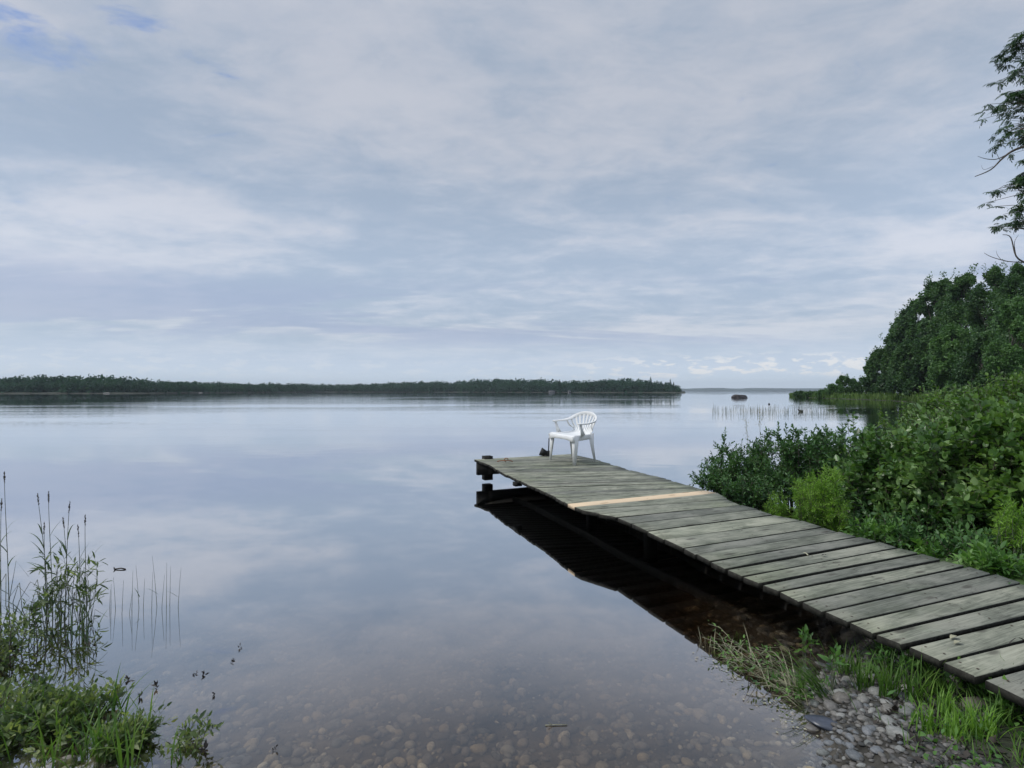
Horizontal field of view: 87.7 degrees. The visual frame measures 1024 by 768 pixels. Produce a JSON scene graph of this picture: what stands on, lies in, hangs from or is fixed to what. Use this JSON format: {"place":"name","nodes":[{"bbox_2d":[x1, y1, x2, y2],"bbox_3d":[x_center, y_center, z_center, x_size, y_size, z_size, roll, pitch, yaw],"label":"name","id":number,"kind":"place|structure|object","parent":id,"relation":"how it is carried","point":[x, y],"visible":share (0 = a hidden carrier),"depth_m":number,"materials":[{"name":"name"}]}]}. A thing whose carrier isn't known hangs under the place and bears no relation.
{"place":"outdoors","nodes":[
{"label":"outdoors","id":0,"kind":"place"},
{"bbox_2d":[0,391,685,393],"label":"shore","id":1,"kind":"structure","parent":0,"point":[270,392],"depth_m":347.79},
{"bbox_2d":[0,374,681,392],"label":"forest","id":2,"kind":"object","parent":1,"relation":"on","point":[68,384],"visible":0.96,"depth_m":495.56,"materials":[{"name":"green plant"}]},
{"bbox_2d":[0,391,922,721],"bbox_3d":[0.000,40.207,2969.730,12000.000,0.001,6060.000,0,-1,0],"label":"water","id":3,"kind":"structure","parent":0,"point":[266,525],"depth_m":6.25,"materials":[{"name":"liquid"}]},
{"bbox_2d":[1,591,105,649],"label":"sedge","id":4,"kind":"object","parent":3,"relation":"on","point":[72,633],"visible":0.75,"depth_m":3.44,"materials":[{"name":"green plant"}]},
{"bbox_2d":[1,558,106,639],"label":"broken stems","id":5,"kind":"object","parent":3,"relation":"on","point":[72,600],"visible":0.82,"depth_m":3.53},
{"bbox_2d":[675,639,818,741],"bbox_3d":[1.251,1.633,2.937,0.244,0.002,1.034,0,-1,-10],"label":"floating debris","id":6,"kind":"object","parent":3,"relation":"on","point":[764,702],"visible":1,"depth_m":2.70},
{"bbox_2d":[712,402,833,414],"bbox_3d":[21.310,1.885,43.028,9.605,0.549,23.165,0,-1,21],"label":"reed bed","id":7,"kind":"object","parent":3,"relation":"on","point":[786,411],"visible":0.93,"depth_m":39.58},
{"bbox_2d":[0,396,1023,767],"bbox_3d":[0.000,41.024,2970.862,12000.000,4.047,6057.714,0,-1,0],"label":"ground","id":8,"kind":"structure","parent":0,"point":[714,728],"depth_m":2.88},
{"bbox_2d":[0,498,7,629],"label":"reed","id":9,"kind":"object","parent":8,"relation":"on","point":[1,502],"visible":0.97,"depth_m":3.58,"materials":[{"name":"green plant"}]},
{"bbox_2d":[1,471,16,612],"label":"reed","id":10,"kind":"object","parent":8,"relation":"on","point":[4,476],"visible":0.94,"depth_m":3.71,"materials":[{"name":"green plant"}]},
{"bbox_2d":[0,591,56,670],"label":"sweet gale bush","id":11,"kind":"object","parent":8,"relation":"on","point":[8,647],"visible":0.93,"depth_m":3.22,"materials":[{"name":"green plant"}]},
{"bbox_2d":[27,522,46,622],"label":"reed","id":12,"kind":"object","parent":8,"relation":"on","point":[44,609],"visible":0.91,"depth_m":3.68,"materials":[{"name":"green plant"}]},
{"bbox_2d":[27,493,50,610],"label":"reed","id":13,"kind":"object","parent":8,"relation":"on","point":[41,544],"visible":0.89,"depth_m":3.85,"materials":[{"name":"green plant"}]},
{"bbox_2d":[27,551,69,614],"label":"leafy stem","id":14,"kind":"object","parent":8,"relation":"on","point":[51,590],"visible":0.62,"depth_m":3.74,"materials":[{"name":"green plant"}]},
{"bbox_2d":[39,491,63,611],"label":"reed","id":15,"kind":"object","parent":8,"relation":"on","point":[48,498],"visible":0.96,"depth_m":3.75,"materials":[{"name":"green plant"}]},
{"bbox_2d":[36,545,76,618],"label":"leafy stem","id":16,"kind":"object","parent":8,"relation":"on","point":[56,582],"visible":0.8,"depth_m":3.79,"materials":[{"name":"green plant"}]},
{"bbox_2d":[55,517,77,617],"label":"reed","id":17,"kind":"object","parent":8,"relation":"on","point":[66,564],"visible":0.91,"depth_m":3.77,"materials":[{"name":"green plant"}]},
{"bbox_2d":[0,667,134,760],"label":"sweet gale bush","id":18,"kind":"object","parent":8,"relation":"on","point":[54,697],"visible":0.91,"depth_m":2.54,"materials":[{"name":"green plant"}]},
{"bbox_2d":[61,503,83,612],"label":"reed","id":19,"kind":"object","parent":8,"relation":"on","point":[67,544],"visible":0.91,"depth_m":3.84,"materials":[{"name":"green plant"}]},
{"bbox_2d":[0,663,162,767],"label":"shore grass","id":20,"kind":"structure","parent":8,"relation":"on","point":[86,743],"depth_m":2.40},
{"bbox_2d":[74,525,95,620],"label":"reed","id":21,"kind":"object","parent":8,"relation":"on","point":[79,571],"visible":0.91,"depth_m":3.71,"materials":[{"name":"green plant"}]},
{"bbox_2d":[61,551,111,621],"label":"leafy stem","id":22,"kind":"object","parent":8,"relation":"on","point":[85,593],"visible":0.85,"depth_m":3.74,"materials":[{"name":"green plant"}]},
{"bbox_2d":[76,515,99,618],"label":"reed","id":23,"kind":"object","parent":8,"relation":"on","point":[85,588],"visible":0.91,"depth_m":3.75,"materials":[{"name":"green plant"}]},
{"bbox_2d":[32,667,184,767],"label":"sedge","id":24,"kind":"object","parent":8,"relation":"on","point":[119,758],"visible":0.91,"depth_m":2.27,"materials":[{"name":"green plant"}]},
{"bbox_2d":[75,702,176,765],"bbox_3d":[-1.764,1.627,2.410,0.370,0.282,0.318,0,-1,-18],"label":"sweet gale bush","id":25,"kind":"object","parent":8,"relation":"on","point":[139,734],"visible":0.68,"depth_m":2.42,"materials":[{"name":"green plant"}]},
{"bbox_2d":[159,708,224,767],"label":"shore sprig","id":26,"kind":"object","parent":8,"relation":"on","point":[188,735],"visible":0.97,"depth_m":2.39,"materials":[{"name":"green plant"}]},
{"bbox_2d":[3,633,827,767],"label":"lakebed pebbles","id":27,"kind":"object","parent":8,"relation":"on","point":[508,750],"visible":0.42,"depth_m":2.89,"materials":[{"name":"stone"}]},
{"bbox_2d":[687,426,786,496],"bbox_3d":[3.448,1.343,8.030,1.613,1.404,1.137,0,-1,-29],"label":"willow bush","id":28,"kind":"object","parent":8,"relation":"on","point":[756,461],"visible":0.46,"depth_m":7.93,"materials":[{"name":"green plant"}]},
{"bbox_2d":[708,466,780,513],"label":"willow bush","id":29,"kind":"object","parent":8,"relation":"on","point":[750,493],"visible":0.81,"depth_m":6.86,"materials":[{"name":"green plant"}]},
{"bbox_2d":[474,454,1023,707],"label":"dock","id":30,"kind":"object","parent":8,"relation":"on","point":[893,597],"visible":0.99,"depth_m":3.79,"materials":[{"name":"wood"}]},
{"bbox_2d":[548,411,596,464],"bbox_3d":[1.066,0.897,9.070,0.688,0.833,0.666,-1,3,-39],"label":"garden chair","id":31,"kind":"object","parent":30,"relation":"on","point":[574,436],"visible":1,"depth_m":9.03,"materials":[{"name":"white plastic"}]},
{"bbox_2d":[701,620,829,709],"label":"grass","id":32,"kind":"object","parent":8,"relation":"on","point":[761,668],"depth_m":3.00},
{"bbox_2d":[762,490,791,517],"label":"spirea bush","id":33,"kind":"object","parent":8,"relation":"on","point":[780,511],"visible":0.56,"depth_m":6.16,"materials":[{"name":"green plant"}]},
{"bbox_2d":[793,390,804,397],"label":"spit shrub","id":34,"kind":"object","parent":8,"relation":"on","point":[798,394],"visible":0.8,"depth_m":127.04,"materials":[{"name":"green plant"}]},
{"bbox_2d":[784,666,820,698],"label":"grass tuft","id":35,"kind":"object","parent":8,"relation":"on","point":[798,688],"visible":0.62,"depth_m":2.83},
{"bbox_2d":[772,642,833,698],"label":"grass tuft","id":36,"kind":"object","parent":8,"relation":"on","point":[806,676],"visible":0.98,"depth_m":2.75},
{"bbox_2d":[791,624,819,666],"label":"seedling","id":37,"kind":"object","parent":8,"relation":"on","point":[806,635],"visible":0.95,"depth_m":3.11,"materials":[{"name":"green plant"}]},
{"bbox_2d":[752,421,878,506],"bbox_3d":[4.378,1.171,7.660,2.209,1.318,1.166,0,-1,-18],"label":"willow bush","id":38,"kind":"object","parent":8,"relation":"on","point":[808,456],"visible":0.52,"depth_m":7.46,"materials":[{"name":"green plant"}]},
{"bbox_2d":[804,715,836,730],"bbox_3d":[1.486,1.600,2.512,0.200,0.042,0.083,-2,5,37],"label":"stone","id":39,"kind":"object","parent":8,"relation":"on","point":[822,722],"visible":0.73,"depth_m":2.51,"materials":[{"name":"stone"}]},
{"bbox_2d":[788,462,854,535],"bbox_3d":[3.176,1.291,5.441,0.691,0.922,0.672,0,-1,0],"label":"spirea bush","id":40,"kind":"object","parent":8,"relation":"on","point":[821,509],"visible":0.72,"depth_m":5.41,"materials":[{"name":"green plant"}]},
{"bbox_2d":[816,749,829,756],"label":"stone","id":41,"kind":"object","parent":8,"relation":"on","point":[821,752],"visible":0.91,"depth_m":2.35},
{"bbox_2d":[823,383,836,394],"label":"spit shrub","id":42,"kind":"object","parent":8,"relation":"on","point":[831,387],"visible":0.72,"depth_m":114.59,"materials":[{"name":"green plant"}]},
{"bbox_2d":[823,700,837,711],"bbox_3d":[1.567,1.584,2.615,0.070,0.049,0.075,12,16,20],"label":"stone","id":43,"kind":"object","parent":8,"relation":"on","point":[829,706],"visible":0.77,"depth_m":2.60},
{"bbox_2d":[817,642,848,689],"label":"seedling","id":44,"kind":"object","parent":8,"relation":"on","point":[837,652],"visible":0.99,"depth_m":2.77,"materials":[{"name":"green plant"}]},
{"bbox_2d":[815,632,862,676],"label":"grass tuft","id":45,"kind":"object","parent":8,"relation":"on","point":[839,669],"visible":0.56,"depth_m":2.95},
{"bbox_2d":[833,691,850,703],"bbox_3d":[1.640,1.562,2.652,0.076,0.046,0.084,-4,-3,33],"label":"stone","id":46,"kind":"object","parent":8,"relation":"on","point":[839,697],"visible":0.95,"depth_m":2.63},
{"bbox_2d":[834,374,853,393],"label":"spit shrub","id":47,"kind":"object","parent":8,"relation":"on","point":[842,385],"visible":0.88,"depth_m":111.33,"materials":[{"name":"green plant"}]},
{"bbox_2d":[841,635,866,672],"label":"grass tuft","id":48,"kind":"object","parent":8,"relation":"on","point":[851,662],"visible":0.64,"depth_m":2.97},
{"bbox_2d":[845,749,863,760],"bbox_3d":[1.449,1.567,2.246,0.071,0.036,0.081,10,-4,-24],"label":"stone","id":49,"kind":"object","parent":8,"relation":"on","point":[853,754],"visible":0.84,"depth_m":2.23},
{"bbox_2d":[851,700,863,709],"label":"stone","id":50,"kind":"object","parent":8,"relation":"on","point":[858,704],"visible":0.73,"depth_m":2.55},
{"bbox_2d":[836,411,881,453],"bbox_3d":[4.299,0.946,6.600,0.421,1.225,0.526,1,-1,-36],"label":"alder sapling","id":51,"kind":"object","parent":8,"relation":"on","point":[852,425],"visible":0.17,"depth_m":6.66,"materials":[{"name":"green plant"}]},
{"bbox_2d":[841,649,878,692],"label":"grass tuft","id":52,"kind":"object","parent":8,"relation":"on","point":[861,679],"visible":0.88,"depth_m":2.74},
{"bbox_2d":[852,375,867,393],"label":"spit shrub","id":53,"kind":"object","parent":8,"relation":"on","point":[857,385],"visible":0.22,"depth_m":108.49,"materials":[{"name":"green plant"}]},
{"bbox_2d":[857,715,870,722],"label":"stone","id":54,"kind":"object","parent":8,"relation":"on","point":[861,718],"visible":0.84,"depth_m":2.43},
{"bbox_2d":[862,726,872,735],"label":"stone","id":55,"kind":"object","parent":8,"relation":"on","point":[866,731],"visible":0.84,"depth_m":2.34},
{"bbox_2d":[840,514,904,546],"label":"pointed leaf herb","id":56,"kind":"object","parent":8,"relation":"on","point":[871,531],"visible":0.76,"depth_m":4.84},
{"bbox_2d":[867,686,881,694],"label":"stone","id":57,"kind":"object","parent":8,"relation":"on","point":[873,690],"visible":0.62,"depth_m":2.68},
{"bbox_2d":[870,746,883,754],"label":"stone","id":58,"kind":"object","parent":8,"relation":"on","point":[875,749],"visible":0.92,"depth_m":2.21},
{"bbox_2d":[860,345,896,393],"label":"tree","id":59,"kind":"object","parent":8,"relation":"on","point":[869,383],"visible":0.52,"depth_m":100.07,"materials":[{"name":"green plant"}]},
{"bbox_2d":[865,642,894,682],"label":"seedling","id":60,"kind":"object","parent":8,"relation":"on","point":[887,653],"visible":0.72,"depth_m":2.76,"materials":[{"name":"green plant"}]},
{"bbox_2d":[854,634,912,675],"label":"grass tuft","id":61,"kind":"object","parent":8,"relation":"on","point":[885,646],"visible":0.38,"depth_m":2.85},
{"bbox_2d":[874,311,901,394],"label":"tree","id":62,"kind":"object","parent":8,"relation":"on","point":[885,358],"visible":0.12,"depth_m":96.15,"materials":[{"name":"green plant"}]},
{"bbox_2d":[881,703,894,713],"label":"stone","id":63,"kind":"object","parent":8,"relation":"on","point":[887,706],"visible":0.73,"depth_m":2.48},
{"bbox_2d":[881,715,896,725],"bbox_3d":[1.698,1.519,2.395,0.072,0.040,0.099,17,-1,40],"label":"stone","id":64,"kind":"object","parent":8,"relation":"on","point":[885,719],"visible":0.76,"depth_m":2.39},
{"bbox_2d":[826,421,958,529],"bbox_3d":[3.859,1.049,5.469,1.288,1.296,1.499,0,-1,0],"label":"alder bush","id":65,"kind":"object","parent":8,"relation":"on","point":[868,492],"visible":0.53,"depth_m":5.54,"materials":[{"name":"green plant"}]},
{"bbox_2d":[864,647,923,697],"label":"grass tuft","id":66,"kind":"object","parent":8,"relation":"on","point":[889,687],"visible":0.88,"depth_m":2.61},
{"bbox_2d":[788,391,1007,405],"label":"bank grass","id":67,"kind":"structure","parent":8,"relation":"on","point":[887,396],"depth_m":94.29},
{"bbox_2d":[885,725,911,739],"bbox_3d":[1.657,1.504,2.286,0.068,0.058,0.110,12,-10,-23],"label":"stone","id":68,"kind":"object","parent":8,"relation":"on","point":[891,730],"visible":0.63,"depth_m":2.28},
{"bbox_2d":[891,651,919,685],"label":"seedling","id":69,"kind":"object","parent":8,"relation":"on","point":[908,661],"visible":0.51,"depth_m":2.69,"materials":[{"name":"green plant"}]},
{"bbox_2d":[898,706,913,715],"bbox_3d":[1.823,1.516,2.463,0.079,0.041,0.060,-7,-1,-34],"label":"stone","id":70,"kind":"object","parent":8,"relation":"on","point":[908,710],"visible":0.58,"depth_m":2.45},
{"bbox_2d":[885,339,931,396],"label":"tree","id":71,"kind":"object","parent":8,"relation":"on","point":[906,360],"visible":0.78,"depth_m":81.05,"materials":[{"name":"green plant"}]},
{"bbox_2d":[887,292,933,389],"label":"tree","id":72,"kind":"object","parent":8,"relation":"on","point":[896,338],"visible":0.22,"depth_m":88.14,"materials":[{"name":"green plant"}]},
{"bbox_2d":[894,648,946,706],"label":"grass tuft","id":73,"kind":"object","parent":8,"relation":"on","point":[909,689],"visible":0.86,"depth_m":2.55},
{"bbox_2d":[896,694,947,735],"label":"grass tuft","id":74,"kind":"object","parent":8,"relation":"on","point":[930,722],"visible":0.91,"depth_m":2.30,"materials":[{"name":"green plant"}]},
{"bbox_2d":[879,402,966,447],"bbox_3d":[7.623,1.119,9.522,2.970,1.692,1.796,0,-1,0],"label":"bank bush","id":75,"kind":"object","parent":8,"relation":"on","point":[913,414],"visible":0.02,"depth_m":9.67,"materials":[{"name":"green plant"}]},
{"bbox_2d":[905,649,943,679],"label":"grass tuft","id":76,"kind":"object","parent":8,"relation":"on","point":[922,668],"visible":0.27,"depth_m":2.76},
{"bbox_2d":[838,497,1023,561],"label":"alder bush","id":77,"kind":"object","parent":8,"relation":"on","point":[917,530],"visible":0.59,"depth_m":4.68,"materials":[{"name":"green plant"}]},
{"bbox_2d":[874,380,988,441],"bbox_3d":[8.454,0.859,10.609,2.138,1.889,2.011,1,-1,-35],"label":"bank bush","id":78,"kind":"object","parent":8,"relation":"on","point":[927,401],"visible":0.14,"depth_m":10.59,"materials":[{"name":"green plant"}]},
{"bbox_2d":[844,521,1019,755],"bbox_3d":[5.441,1.395,6.144,11.207,0.387,3.155,1,-1,-37],"label":"ground cover","id":79,"kind":"object","parent":8,"relation":"on","point":[956,728],"visible":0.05,"depth_m":2.37,"materials":[{"name":"green plant"}]},
{"bbox_2d":[843,640,1023,767],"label":"bank turf","id":80,"kind":"structure","parent":8,"relation":"on","point":[1014,745],"depth_m":2.21,"materials":[{"name":"green plant"}]},
{"bbox_2d":[909,533,961,558],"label":"pointed leaf herb","id":81,"kind":"object","parent":8,"relation":"on","point":[924,550],"visible":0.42,"depth_m":4.42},
{"bbox_2d":[902,271,969,390],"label":"tree","id":82,"kind":"object","parent":8,"relation":"on","point":[933,291],"visible":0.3,"depth_m":79.98,"materials":[{"name":"green plant"}]},
{"bbox_2d":[854,646,1023,767],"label":"creeping leaves","id":83,"kind":"object","parent":8,"relation":"on","point":[955,748],"visible":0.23,"depth_m":2.16,"materials":[{"name":"green plant"}]},
{"bbox_2d":[919,649,965,699],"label":"grass tuft","id":84,"kind":"object","parent":8,"relation":"on","point":[941,684],"visible":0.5,"depth_m":2.57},
{"bbox_2d":[863,403,1023,534],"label":"alder bush","id":85,"kind":"object","parent":8,"relation":"on","point":[966,501],"visible":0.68,"depth_m":4.98,"materials":[{"name":"green plant"}]},
{"bbox_2d":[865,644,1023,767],"bbox_3d":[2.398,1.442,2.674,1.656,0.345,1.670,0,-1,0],"label":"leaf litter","id":86,"kind":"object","parent":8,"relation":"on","point":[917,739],"visible":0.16,"depth_m":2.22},
{"bbox_2d":[923,679,971,718],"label":"grass tuft","id":87,"kind":"object","parent":8,"relation":"on","point":[947,700],"visible":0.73,"depth_m":2.41,"materials":[{"name":"green plant"}]},
{"bbox_2d":[919,318,979,395],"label":"tree","id":88,"kind":"object","parent":8,"relation":"on","point":[942,345],"visible":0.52,"depth_m":61.69,"materials":[{"name":"green plant"}]},
{"bbox_2d":[933,704,972,742],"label":"grass tuft","id":89,"kind":"object","parent":8,"relation":"on","point":[949,731],"visible":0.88,"depth_m":2.24,"materials":[{"name":"green plant"}]},
{"bbox_2d":[933,656,972,701],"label":"seedling","id":90,"kind":"object","parent":8,"relation":"on","point":[956,678],"visible":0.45,"depth_m":2.52,"materials":[{"name":"green plant"}]},
{"bbox_2d":[927,263,994,393],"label":"tree","id":91,"kind":"object","parent":8,"relation":"on","point":[959,288],"visible":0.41,"depth_m":72.17,"materials":[{"name":"green plant"}]},
{"bbox_2d":[952,692,994,735],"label":"grass tuft","id":92,"kind":"object","parent":8,"relation":"on","point":[971,725],"visible":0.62,"depth_m":2.27,"materials":[{"name":"green plant"}]},
{"bbox_2d":[959,696,989,711],"bbox_3d":[2.116,1.469,2.436,0.127,0.080,0.097,-2,-3,0],"label":"stone","id":93,"kind":"object","parent":8,"relation":"on","point":[975,701],"visible":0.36,"depth_m":2.42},
{"bbox_2d":[927,364,1023,423],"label":"bank bush","id":94,"kind":"object","parent":8,"relation":"on","point":[998,392],"visible":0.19,"depth_m":8.93,"materials":[{"name":"green plant"}]},
{"bbox_2d":[960,678,990,696],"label":"grass tuft","id":95,"kind":"object","parent":8,"relation":"on","point":[974,686],"visible":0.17,"depth_m":2.55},
{"bbox_2d":[932,392,1023,540],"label":"alder bush","id":96,"kind":"object","parent":8,"relation":"on","point":[1000,417],"visible":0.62,"depth_m":4.89,"materials":[{"name":"green plant"}]},
{"bbox_2d":[947,325,1010,394],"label":"tree","id":97,"kind":"object","parent":8,"relation":"on","point":[969,370],"visible":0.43,"depth_m":56.42,"materials":[{"name":"green plant"}]},
{"bbox_2d":[970,683,995,702],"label":"grass tuft","id":98,"kind":"object","parent":8,"relation":"on","point":[982,693],"visible":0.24,"depth_m":2.47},
{"bbox_2d":[943,530,1023,579],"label":"pointed leaf herb","id":99,"kind":"object","parent":8,"relation":"on","point":[991,560],"visible":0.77,"depth_m":3.90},
{"bbox_2d":[955,259,1022,352],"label":"tree","id":100,"kind":"object","parent":8,"relation":"on","point":[979,295],"visible":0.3,"depth_m":66.49,"materials":[{"name":"green plant"}]},
{"bbox_2d":[958,696,1023,742],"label":"grass tuft","id":101,"kind":"object","parent":8,"relation":"on","point":[992,726],"visible":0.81,"depth_m":2.21,"materials":[{"name":"green plant"}]},
{"bbox_2d":[978,675,1012,714],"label":"seedling","id":102,"kind":"object","parent":8,"relation":"on","point":[1008,703],"visible":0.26,"depth_m":2.34,"materials":[{"name":"green plant"}]},
{"bbox_2d":[968,684,1023,726],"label":"grass tuft","id":103,"kind":"object","parent":8,"relation":"on","point":[1003,714],"visible":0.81,"depth_m":2.28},
{"bbox_2d":[973,31,1023,262],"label":"ash tree","id":104,"kind":"object","parent":8,"relation":"on","point":[1017,96],"visible":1,"depth_m":9.19,"materials":[{"name":"green plant"}]},
{"bbox_2d":[980,289,1023,390],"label":"tree","id":105,"kind":"object","parent":8,"relation":"on","point":[1011,353],"visible":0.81,"depth_m":51.59,"materials":[{"name":"green plant"}]},
{"bbox_2d":[981,496,1023,560],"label":"bush","id":106,"kind":"object","parent":8,"relation":"on","point":[1010,513],"visible":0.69,"depth_m":4.18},
{"bbox_2d":[981,261,1023,344],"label":"tree","id":107,"kind":"object","parent":8,"relation":"on","point":[1014,279],"visible":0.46,"depth_m":60.49,"materials":[{"name":"green plant"}]},
{"bbox_2d":[0,0,1023,388],"label":"sky","id":108,"kind":"structure","parent":0,"point":[737,194],"materials":[{"name":"grey"}]},
{"bbox_2d":[539,438,549,455],"bbox_3d":[0.592,1.156,9.764,0.198,0.335,0.090,0,-1,0],"label":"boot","id":109,"kind":"object","parent":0,"point":[543,452],"visible":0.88,"depth_m":9.72,"materials":[{"name":"black plastic"}]},
{"bbox_2d":[680,388,856,390],"bbox_3d":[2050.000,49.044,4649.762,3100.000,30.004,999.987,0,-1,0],"label":"hills","id":110,"kind":"structure","parent":0,"point":[752,389],"depth_m":4225.17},
{"bbox_2d":[793,639,1023,767],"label":"shore gravel","id":111,"kind":"structure","parent":0,"point":[909,761],"depth_m":2.35,"materials":[{"name":"gravel"}]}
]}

